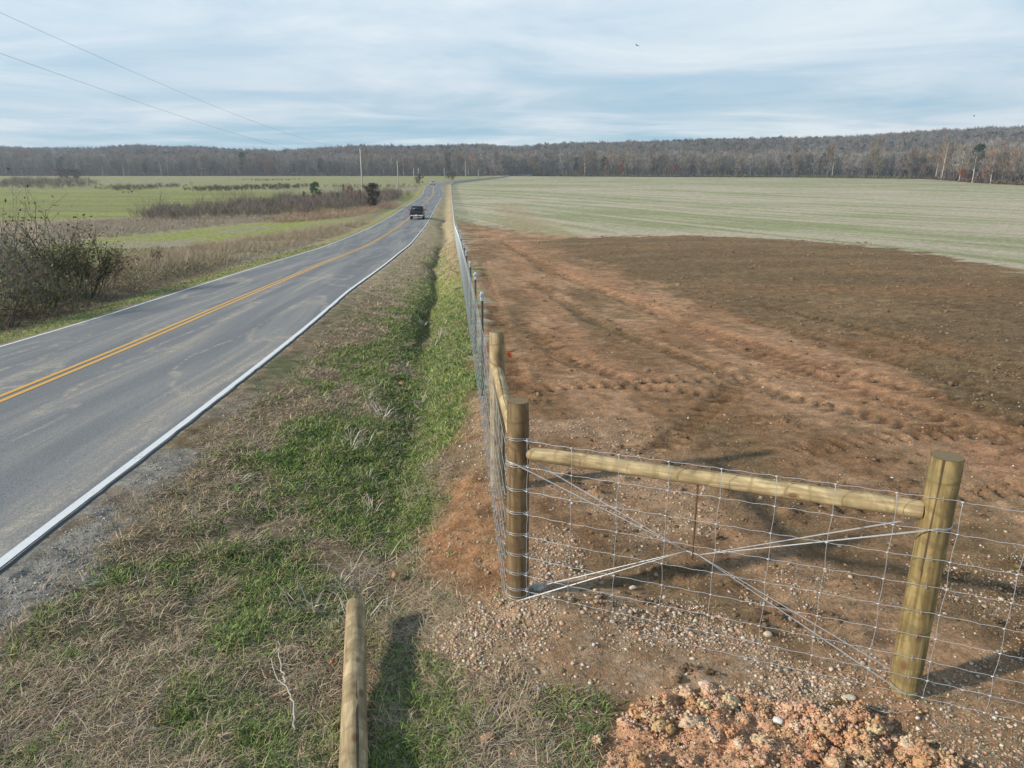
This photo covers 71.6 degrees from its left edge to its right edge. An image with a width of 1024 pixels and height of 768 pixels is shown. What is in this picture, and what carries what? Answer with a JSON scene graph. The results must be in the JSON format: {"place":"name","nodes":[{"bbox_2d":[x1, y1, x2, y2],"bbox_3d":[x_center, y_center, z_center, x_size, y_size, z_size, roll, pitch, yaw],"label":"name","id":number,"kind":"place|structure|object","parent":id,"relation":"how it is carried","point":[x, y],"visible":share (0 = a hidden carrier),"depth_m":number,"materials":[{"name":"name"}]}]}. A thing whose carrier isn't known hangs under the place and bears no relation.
{"place":"outdoors","nodes":[
{"label":"outdoors","id":0,"kind":"place"},
{"bbox_2d":[0,381,266,652],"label":"gravel","id":1,"kind":"structure","parent":0,"point":[43,572],"depth_m":5.34,"materials":[{"name":"grey gravel"}]},
{"bbox_2d":[33,215,307,239],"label":"dry grass","id":2,"kind":"structure","parent":0,"point":[143,223],"depth_m":94.69,"materials":[{"name":"beige plant"}]},
{"bbox_2d":[0,177,491,573],"bbox_3d":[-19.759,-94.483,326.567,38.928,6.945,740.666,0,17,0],"label":"road","id":3,"kind":"structure","parent":0,"point":[91,409],"depth_m":11.73,"materials":[{"name":"grey asphalt"}]},
{"bbox_2d":[409,206,425,218],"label":"pickup truck","id":4,"kind":"object","parent":3,"relation":"on","point":[417,211],"visible":1,"depth_m":105.36,"materials":[{"name":"black paint"}]},
{"bbox_2d":[0,152,1023,767],"bbox_3d":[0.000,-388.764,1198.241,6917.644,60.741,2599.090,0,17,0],"label":"ground","id":5,"kind":"structure","parent":0,"point":[976,230],"depth_m":8.45,"materials":[{"name":"brown soil"}]},
{"bbox_2d":[0,199,49,294],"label":"shrub","id":6,"kind":"object","parent":5,"relation":"on","point":[5,200],"visible":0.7,"depth_m":20.79,"materials":[{"name":"brown plant"}]},
{"bbox_2d":[0,163,67,299],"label":"shrub","id":7,"kind":"object","parent":5,"relation":"on","point":[11,226],"visible":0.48,"depth_m":23.91,"materials":[{"name":"brown plant"}]},
{"bbox_2d":[0,242,79,329],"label":"shrub","id":8,"kind":"object","parent":5,"relation":"on","point":[17,293],"visible":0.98,"depth_m":19.32,"materials":[{"name":"brown plant"}]},
{"bbox_2d":[43,159,51,174],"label":"bare tree","id":9,"kind":"object","parent":5,"relation":"on","point":[47,165],"visible":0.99,"depth_m":658.61,"materials":[{"name":"grey plant"}]},
{"bbox_2d":[1,225,97,293],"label":"shrub","id":10,"kind":"object","parent":5,"relation":"on","point":[61,268],"visible":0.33,"depth_m":24.93,"materials":[{"name":"brown plant"}]},
{"bbox_2d":[0,251,101,317],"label":"shrub","id":11,"kind":"object","parent":5,"relation":"on","point":[51,297],"visible":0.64,"depth_m":21.65,"materials":[{"name":"brown plant"}]},
{"bbox_2d":[0,175,102,188],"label":"brush","id":12,"kind":"object","parent":5,"relation":"on","point":[68,181],"visible":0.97,"depth_m":305.28,"materials":[{"name":"brown plant"}]},
{"bbox_2d":[0,183,103,298],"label":"shrub","id":13,"kind":"object","parent":5,"relation":"on","point":[44,246],"visible":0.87,"depth_m":23.66,"materials":[{"name":"brown plant"}]},
{"bbox_2d":[0,203,111,302],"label":"shrub","id":14,"kind":"object","parent":5,"relation":"on","point":[15,240],"visible":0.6,"depth_m":23.73,"materials":[{"name":"brown plant"}]},
{"bbox_2d":[53,169,70,179],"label":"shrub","id":15,"kind":"object","parent":5,"relation":"on","point":[64,172],"visible":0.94,"depth_m":443.38,"materials":[{"name":"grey plant"}]},
{"bbox_2d":[66,169,83,178],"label":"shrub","id":16,"kind":"object","parent":5,"relation":"on","point":[74,174],"visible":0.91,"depth_m":444.63,"materials":[{"name":"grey plant"}]},
{"bbox_2d":[46,216,131,298],"bbox_3d":[-14.826,-4.475,24.963,3.881,2.922,2.493,15,23,41],"label":"shrub","id":17,"kind":"object","parent":5,"relation":"on","point":[87,275],"visible":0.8,"depth_m":24.74,"materials":[{"name":"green plant"}]},
{"bbox_2d":[97,156,104,173],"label":"sycamore tree","id":18,"kind":"object","parent":5,"relation":"on","point":[101,164],"visible":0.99,"depth_m":651.44,"materials":[{"name":"grey plant"}]},
{"bbox_2d":[64,243,144,287],"bbox_3d":[-15.662,-4.592,27.489,2.890,1.655,2.795,-10,20,-31],"label":"shrub","id":19,"kind":"object","parent":5,"relation":"on","point":[121,263],"visible":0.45,"depth_m":27.43,"materials":[{"name":"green plant"}]},
{"bbox_2d":[0,245,236,328],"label":"dark weeds","id":20,"kind":"object","parent":5,"relation":"on","point":[62,308],"visible":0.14,"depth_m":25.32,"materials":[{"name":"brown plant"}]},
{"bbox_2d":[119,155,127,173],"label":"sycamore tree","id":21,"kind":"object","parent":5,"relation":"on","point":[122,163],"visible":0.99,"depth_m":651.68,"materials":[{"name":"grey plant"}]},
{"bbox_2d":[94,181,193,190],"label":"brush","id":22,"kind":"object","parent":5,"relation":"on","point":[129,186],"visible":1,"depth_m":280.91,"materials":[{"name":"brown plant"}]},
{"bbox_2d":[145,244,162,261],"bbox_3d":[-19.221,-6.955,38.151,0.994,1.128,1.479,-9,19,-28],"label":"shrub","id":23,"kind":"object","parent":5,"relation":"on","point":[156,252],"visible":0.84,"depth_m":38.18,"materials":[{"name":"brown plant"}]},
{"bbox_2d":[0,352,468,767],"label":"weed rosettes","id":24,"kind":"object","parent":5,"relation":"on","point":[216,642],"visible":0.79,"depth_m":4.78,"materials":[{"name":"green plant"}]},
{"bbox_2d":[114,218,372,271],"bbox_3d":[-20.834,-15.169,69.622,10.588,3.981,74.575,0,17,0],"label":"broom sedge","id":25,"kind":"object","parent":5,"relation":"on","point":[287,235],"visible":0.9,"depth_m":53.22,"materials":[{"name":"beige plant"}]},
{"bbox_2d":[183,182,309,190],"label":"brush","id":26,"kind":"object","parent":5,"relation":"on","point":[256,186],"visible":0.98,"depth_m":278.19,"materials":[{"name":"brown plant"}]},
{"bbox_2d":[127,183,412,219],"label":"brush","id":27,"kind":"object","parent":5,"relation":"on","point":[280,202],"visible":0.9,"depth_m":128.82,"materials":[{"name":"brown plant"}]},
{"bbox_2d":[242,178,298,180],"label":"brush","id":28,"kind":"object","parent":5,"relation":"on","point":[267,179],"visible":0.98,"depth_m":443.87,"materials":[{"name":"brown plant"}]},
{"bbox_2d":[282,155,289,173],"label":"bare tree","id":29,"kind":"object","parent":5,"relation":"on","point":[286,163],"visible":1,"depth_m":656.71,"materials":[{"name":"grey plant"}]},
{"bbox_2d":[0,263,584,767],"bbox_3d":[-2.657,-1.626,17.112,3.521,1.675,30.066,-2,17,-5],"label":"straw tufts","id":30,"kind":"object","parent":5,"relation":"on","point":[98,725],"visible":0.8,"depth_m":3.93,"materials":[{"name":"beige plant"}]},
{"bbox_2d":[2,287,620,767],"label":"green tufts","id":31,"kind":"object","parent":5,"relation":"on","point":[440,681],"visible":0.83,"depth_m":4.65,"materials":[{"name":"green plant"}]},
{"bbox_2d":[0,241,626,767],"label":"grass","id":32,"kind":"structure","parent":5,"relation":"on","point":[46,755],"depth_m":4.80,"materials":[{"name":"green plant"}]},
{"bbox_2d":[271,639,295,729],"bbox_3d":[-1.331,1.736,4.129,0.074,0.051,0.776,-8,19,-24],"label":"stick","id":33,"kind":"object","parent":32,"relation":"on","point":[292,700],"visible":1,"depth_m":4.13,"materials":[{"name":"beige wood"}]},
{"bbox_2d":[309,181,320,195],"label":"pine tree","id":34,"kind":"object","parent":5,"relation":"on","point":[313,188],"visible":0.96,"depth_m":180.64,"materials":[{"name":"green plant"}]},
{"bbox_2d":[318,157,324,171],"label":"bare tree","id":35,"kind":"object","parent":5,"relation":"on","point":[323,166],"visible":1,"depth_m":656.92,"materials":[{"name":"grey plant"}]},
{"bbox_2d":[260,200,404,222],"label":"broom sedge","id":36,"kind":"object","parent":5,"relation":"on","point":[328,214],"visible":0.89,"depth_m":118.97,"materials":[{"name":"beige plant"}]},
{"bbox_2d":[345,185,356,203],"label":"sapling","id":37,"kind":"object","parent":5,"relation":"on","point":[348,188],"visible":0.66,"depth_m":151.91,"materials":[{"name":"brown plant"}]},
{"bbox_2d":[338,598,367,767],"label":"wooden post","id":38,"kind":"object","parent":5,"relation":"on","point":[353,749],"visible":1,"depth_m":3.94,"materials":[{"name":"beige wood"}]},
{"bbox_2d":[354,154,359,170],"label":"bare tree","id":39,"kind":"object","parent":5,"relation":"on","point":[357,157],"visible":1,"depth_m":657.09,"materials":[{"name":"grey plant"}]},
{"bbox_2d":[355,189,363,201],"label":"sapling","id":40,"kind":"object","parent":5,"relation":"on","point":[360,193],"visible":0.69,"depth_m":152.75,"materials":[{"name":"brown plant"}]},
{"bbox_2d":[271,310,449,622],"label":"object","id":41,"kind":"object","parent":5,"relation":"on","point":[297,576],"depth_m":5.67,"materials":[{"name":"green plant"}]},
{"bbox_2d":[360,149,363,199],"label":"utility pole","id":42,"kind":"object","parent":5,"relation":"on","point":[361,171],"visible":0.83,"depth_m":155.73,"materials":[{"name":"grey wood"}]},
{"bbox_2d":[0,53,346,159],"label":"power line","id":43,"kind":"object","parent":42,"relation":"attached to","point":[148,105],"visible":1,"depth_m":50.30,"materials":[{"name":"silver metal"}]},
{"bbox_2d":[0,12,357,149],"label":"power line","id":44,"kind":"object","parent":42,"relation":"attached to","point":[141,75],"visible":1,"depth_m":47.77,"materials":[{"name":"silver metal"}]},
{"bbox_2d":[358,147,368,167],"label":"oak tree","id":45,"kind":"object","parent":5,"relation":"on","point":[364,152],"visible":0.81,"depth_m":662.48,"materials":[{"name":"grey plant"}]},
{"bbox_2d":[324,183,416,188],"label":"brush","id":46,"kind":"object","parent":5,"relation":"on","point":[363,186],"visible":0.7,"depth_m":301.50,"materials":[{"name":"brown plant"}]},
{"bbox_2d":[362,183,380,206],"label":"cedar tree","id":47,"kind":"object","parent":5,"relation":"on","point":[370,187],"visible":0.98,"depth_m":148.00,"materials":[{"name":"green plant"}]},
{"bbox_2d":[345,559,399,589],"bbox_3d":[-1.092,1.514,5.593,0.498,0.093,0.130,-9,19,-28],"label":"stick","id":48,"kind":"object","parent":5,"relation":"on","point":[368,573],"visible":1,"depth_m":5.61,"materials":[{"name":"beige wood"}]},
{"bbox_2d":[415,173,423,184],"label":"shrub","id":49,"kind":"object","parent":5,"relation":"on","point":[419,177],"visible":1,"depth_m":317.39,"materials":[{"name":"brown plant"}]},
{"bbox_2d":[445,172,457,179],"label":"shrub","id":50,"kind":"object","parent":5,"relation":"on","point":[449,174],"visible":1,"depth_m":402.43,"materials":[{"name":"brown plant"}]},
{"bbox_2d":[461,155,469,175],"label":"sycamore tree","id":51,"kind":"object","parent":5,"relation":"on","point":[466,157],"visible":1,"depth_m":636.06,"materials":[{"name":"grey plant"}]},
{"bbox_2d":[474,155,480,171],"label":"oak tree","id":52,"kind":"object","parent":5,"relation":"on","point":[478,162],"visible":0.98,"depth_m":621.12,"materials":[{"name":"grey plant"}]},
{"bbox_2d":[450,175,510,595],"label":"wire fence","id":53,"kind":"object","parent":5,"relation":"on","point":[499,396],"visible":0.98,"depth_m":6.58,"materials":[{"name":"grey"}]},
{"bbox_2d":[476,154,484,175],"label":"bare tree","id":54,"kind":"object","parent":5,"relation":"on","point":[481,164],"visible":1,"depth_m":622.10,"materials":[{"name":"grey plant"}]},
{"bbox_2d":[480,731,494,743],"bbox_3d":[-0.132,1.891,3.797,0.089,0.039,0.046,-11,20,-32],"label":"stone","id":55,"kind":"object","parent":5,"relation":"on","point":[488,735],"visible":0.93,"depth_m":3.78,"materials":[{"name":"stone"}]},
{"bbox_2d":[492,151,499,173],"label":"oak tree","id":56,"kind":"object","parent":5,"relation":"on","point":[495,160],"visible":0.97,"depth_m":608.26,"materials":[{"name":"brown plant"}]},
{"bbox_2d":[0,125,1023,182],"bbox_3d":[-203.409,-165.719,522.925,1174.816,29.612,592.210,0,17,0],"label":"woods","id":57,"kind":"object","parent":5,"relation":"on","point":[182,161],"visible":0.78,"depth_m":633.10,"materials":[{"name":"brown plant"}]},
{"bbox_2d":[0,173,1023,184],"bbox_3d":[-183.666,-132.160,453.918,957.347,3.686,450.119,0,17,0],"label":"undergrowth","id":58,"kind":"object","parent":5,"relation":"on","point":[1000,181],"visible":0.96,"depth_m":607.73,"materials":[{"name":"brown plant"}]},
{"bbox_2d":[499,174,532,175],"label":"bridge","id":59,"kind":"structure","parent":5,"relation":"on","point":[521,175],"depth_m":614.59,"materials":[{"name":"grey concrete"}]},
{"bbox_2d":[533,163,539,175],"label":"shrub","id":60,"kind":"object","parent":5,"relation":"on","point":[536,168],"visible":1,"depth_m":618.00,"materials":[{"name":"brown plant"}]},
{"bbox_2d":[531,583,544,590],"bbox_3d":[0.183,1.446,5.042,0.096,0.048,0.075,0,17,0],"label":"stone","id":61,"kind":"object","parent":5,"relation":"on","point":[537,588],"visible":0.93,"depth_m":5.02,"materials":[{"name":"grey stone"}]},
{"bbox_2d":[558,154,564,174],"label":"bare tree","id":62,"kind":"object","parent":5,"relation":"on","point":[561,162],"visible":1,"depth_m":627.61,"materials":[{"name":"grey plant"}]},
{"bbox_2d":[578,165,585,175],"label":"shrub","id":63,"kind":"object","parent":5,"relation":"on","point":[581,168],"visible":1,"depth_m":613.95,"materials":[{"name":"brown plant"}]},
{"bbox_2d":[602,158,609,174],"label":"tree","id":64,"kind":"object","parent":5,"relation":"on","point":[606,163],"visible":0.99,"depth_m":603.12,"materials":[{"name":"brown plant"}]},
{"bbox_2d":[609,152,615,173],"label":"bare tree","id":65,"kind":"object","parent":5,"relation":"on","point":[612,161],"visible":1,"depth_m":604.92,"materials":[{"name":"grey plant"}]},
{"bbox_2d":[617,163,623,174],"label":"shrub","id":66,"kind":"object","parent":5,"relation":"on","point":[619,167],"visible":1,"depth_m":597.63,"materials":[{"name":"brown plant"}]},
{"bbox_2d":[671,162,679,176],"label":"shrub","id":67,"kind":"object","parent":5,"relation":"on","point":[675,169],"visible":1,"depth_m":581.22,"materials":[{"name":"brown plant"}]},
{"bbox_2d":[696,157,703,173],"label":"bare tree","id":68,"kind":"object","parent":5,"relation":"on","point":[698,166],"visible":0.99,"depth_m":581.82,"materials":[{"name":"grey plant"}]},
{"bbox_2d":[698,680,710,686],"bbox_3d":[1.139,1.774,4.194,0.078,0.036,0.047,0,17,0],"label":"stone","id":69,"kind":"object","parent":5,"relation":"on","point":[703,682],"visible":0.67,"depth_m":4.19,"materials":[{"name":"white stone"}]},
{"bbox_2d":[728,144,743,176],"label":"oak tree","id":70,"kind":"object","parent":5,"relation":"on","point":[737,155],"visible":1,"depth_m":567.27,"materials":[{"name":"brown plant"}]},
{"bbox_2d":[486,683,988,767],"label":"clay lumps","id":71,"kind":"object","parent":5,"relation":"on","point":[831,725],"visible":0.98,"depth_m":3.79,"materials":[{"name":"orange soil"}]},
{"bbox_2d":[603,683,952,767],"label":"clay crumbs","id":72,"kind":"object","parent":71,"relation":"on","point":[796,751],"visible":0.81,"depth_m":3.75,"materials":[{"name":"brown soil"}]},
{"bbox_2d":[474,238,1023,767],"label":"scattered pebbles","id":73,"kind":"object","parent":5,"relation":"on","point":[814,564],"visible":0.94,"depth_m":5.09,"materials":[{"name":"brown stone"}]},
{"bbox_2d":[753,158,763,174],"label":"bare tree","id":74,"kind":"object","parent":5,"relation":"on","point":[760,160],"visible":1,"depth_m":573.13,"materials":[{"name":"grey plant"}]},
{"bbox_2d":[506,397,1023,722],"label":"wire fence","id":75,"kind":"object","parent":5,"relation":"on","point":[933,510],"visible":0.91,"depth_m":4.08,"materials":[{"name":"grey"}]},
{"bbox_2d":[763,631,771,636],"bbox_3d":[1.672,1.634,4.643,0.056,0.038,0.040,0,17,0],"label":"stone","id":76,"kind":"object","parent":5,"relation":"on","point":[767,633],"visible":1,"depth_m":4.63,"materials":[{"name":"white stone"}]},
{"bbox_2d":[511,235,1023,683],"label":"dirt clods","id":77,"kind":"object","parent":5,"relation":"on","point":[686,666],"visible":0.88,"depth_m":8.86,"materials":[{"name":"soil"}]},
{"bbox_2d":[773,716,782,724],"bbox_3d":[1.471,1.862,3.926,0.055,0.030,0.042,7,19,23],"label":"stone","id":78,"kind":"object","parent":5,"relation":"on","point":[778,720],"visible":1,"depth_m":3.92,"materials":[{"name":"white stone"}]},
{"bbox_2d":[791,144,803,177],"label":"oak tree","id":79,"kind":"object","parent":5,"relation":"on","point":[797,157],"visible":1,"depth_m":557.97,"materials":[{"name":"grey plant"}]},
{"bbox_2d":[803,150,809,176],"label":"bare tree","id":80,"kind":"object","parent":5,"relation":"on","point":[806,161],"visible":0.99,"depth_m":561.79,"materials":[{"name":"grey plant"}]},
{"bbox_2d":[812,151,819,175],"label":"bare tree","id":81,"kind":"object","parent":5,"relation":"on","point":[816,156],"visible":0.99,"depth_m":552.25,"materials":[{"name":"grey plant"}]},
{"bbox_2d":[823,143,836,177],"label":"oak tree","id":82,"kind":"object","parent":5,"relation":"on","point":[830,149],"visible":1,"depth_m":537.66,"materials":[{"name":"grey plant"}]},
{"bbox_2d":[841,694,855,700],"bbox_3d":[1.939,1.807,4.088,0.086,0.023,0.049,0,17,0],"label":"stone","id":83,"kind":"object","parent":5,"relation":"on","point":[851,697],"visible":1,"depth_m":4.08,"materials":[{"name":"beige stone"}]},
{"bbox_2d":[859,153,868,175],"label":"bare tree","id":84,"kind":"object","parent":5,"relation":"on","point":[863,163],"visible":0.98,"depth_m":524.73,"materials":[{"name":"grey plant"}]},
{"bbox_2d":[869,137,885,178],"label":"oak tree","id":85,"kind":"object","parent":5,"relation":"on","point":[874,153],"visible":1,"depth_m":508.76,"materials":[{"name":"grey plant"}]},
{"bbox_2d":[879,158,888,176],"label":"bare tree","id":86,"kind":"object","parent":5,"relation":"on","point":[883,166],"visible":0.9,"depth_m":515.34,"materials":[{"name":"grey plant"}]},
{"bbox_2d":[864,704,907,713],"bbox_3d":[2.080,1.823,3.983,0.258,0.027,0.047,7,18,21],"label":"stick","id":87,"kind":"object","parent":5,"relation":"on","point":[886,712],"visible":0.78,"depth_m":3.96,"materials":[{"name":"beige wood"}]},
{"bbox_2d":[893,156,899,175],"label":"bare tree","id":88,"kind":"object","parent":5,"relation":"on","point":[898,159],"visible":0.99,"depth_m":508.35,"materials":[{"name":"grey plant"}]},
{"bbox_2d":[903,145,920,177],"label":"oak tree","id":89,"kind":"object","parent":5,"relation":"on","point":[911,156],"visible":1,"depth_m":493.49,"materials":[{"name":"plant"}]},
{"bbox_2d":[915,156,926,173],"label":"bare tree","id":90,"kind":"object","parent":5,"relation":"on","point":[920,163],"visible":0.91,"depth_m":497.04,"materials":[{"name":"grey plant"}]},
{"bbox_2d":[928,159,935,174],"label":"bare tree","id":91,"kind":"object","parent":5,"relation":"on","point":[934,161],"visible":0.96,"depth_m":489.66,"materials":[{"name":"grey plant"}]},
{"bbox_2d":[938,136,954,179],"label":"sycamore tree","id":92,"kind":"object","parent":5,"relation":"on","point":[949,149],"visible":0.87,"depth_m":445.60,"materials":[{"name":"grey plant"}]},
{"bbox_2d":[948,149,957,177],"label":"bare tree","id":93,"kind":"object","parent":5,"relation":"on","point":[955,158],"visible":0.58,"depth_m":425.61,"materials":[{"name":"grey plant"}]},
{"bbox_2d":[956,166,967,177],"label":"shrub","id":94,"kind":"object","parent":5,"relation":"on","point":[961,170],"visible":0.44,"depth_m":399.86,"materials":[{"name":"brown plant"}]},
{"bbox_2d":[956,145,971,179],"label":"sycamore tree","id":95,"kind":"object","parent":5,"relation":"on","point":[964,148],"visible":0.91,"depth_m":402.62,"materials":[{"name":"grey plant"}]},
{"bbox_2d":[960,168,976,179],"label":"shrub","id":96,"kind":"object","parent":5,"relation":"on","point":[966,175],"visible":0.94,"depth_m":381.95,"materials":[{"name":"brown plant"}]},
{"bbox_2d":[969,148,981,181],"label":"sycamore tree","id":97,"kind":"object","parent":5,"relation":"on","point":[974,161],"visible":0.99,"depth_m":371.00,"materials":[{"name":"grey plant"}]},
{"bbox_2d":[975,166,996,181],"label":"shrub","id":98,"kind":"object","parent":5,"relation":"on","point":[987,175],"visible":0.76,"depth_m":354.41,"materials":[{"name":"brown plant"}]},
{"bbox_2d":[980,143,996,178],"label":"bare tree","id":99,"kind":"object","parent":5,"relation":"on","point":[991,147],"visible":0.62,"depth_m":363.71,"materials":[{"name":"grey plant"}]},
{"bbox_2d":[982,151,999,183],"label":"sycamore tree","id":100,"kind":"object","parent":5,"relation":"on","point":[992,163],"visible":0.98,"depth_m":348.06,"materials":[{"name":"grey plant"}]},
{"bbox_2d":[989,149,1001,183],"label":"bare tree","id":101,"kind":"object","parent":5,"relation":"on","point":[995,161],"visible":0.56,"depth_m":351.98,"materials":[{"name":"grey plant"}]},
{"bbox_2d":[1001,156,1016,180],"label":"bare tree","id":102,"kind":"object","parent":5,"relation":"on","point":[1010,168],"visible":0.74,"depth_m":338.34,"materials":[{"name":"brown plant"}]},
{"bbox_2d":[1015,149,1023,180],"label":"bare tree","id":103,"kind":"object","parent":5,"relation":"on","point":[1020,172],"visible":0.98,"depth_m":326.00,"materials":[{"name":"grey plant"}]},
{"bbox_2d":[0,0,1023,151],"label":"sky","id":104,"kind":"structure","parent":0,"point":[327,73],"materials":[{"name":"blue"}]},
{"bbox_2d":[367,273,1023,767],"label":"gravel","id":105,"kind":"structure","parent":0,"point":[667,635],"depth_m":4.61,"materials":[{"name":"gravel"}]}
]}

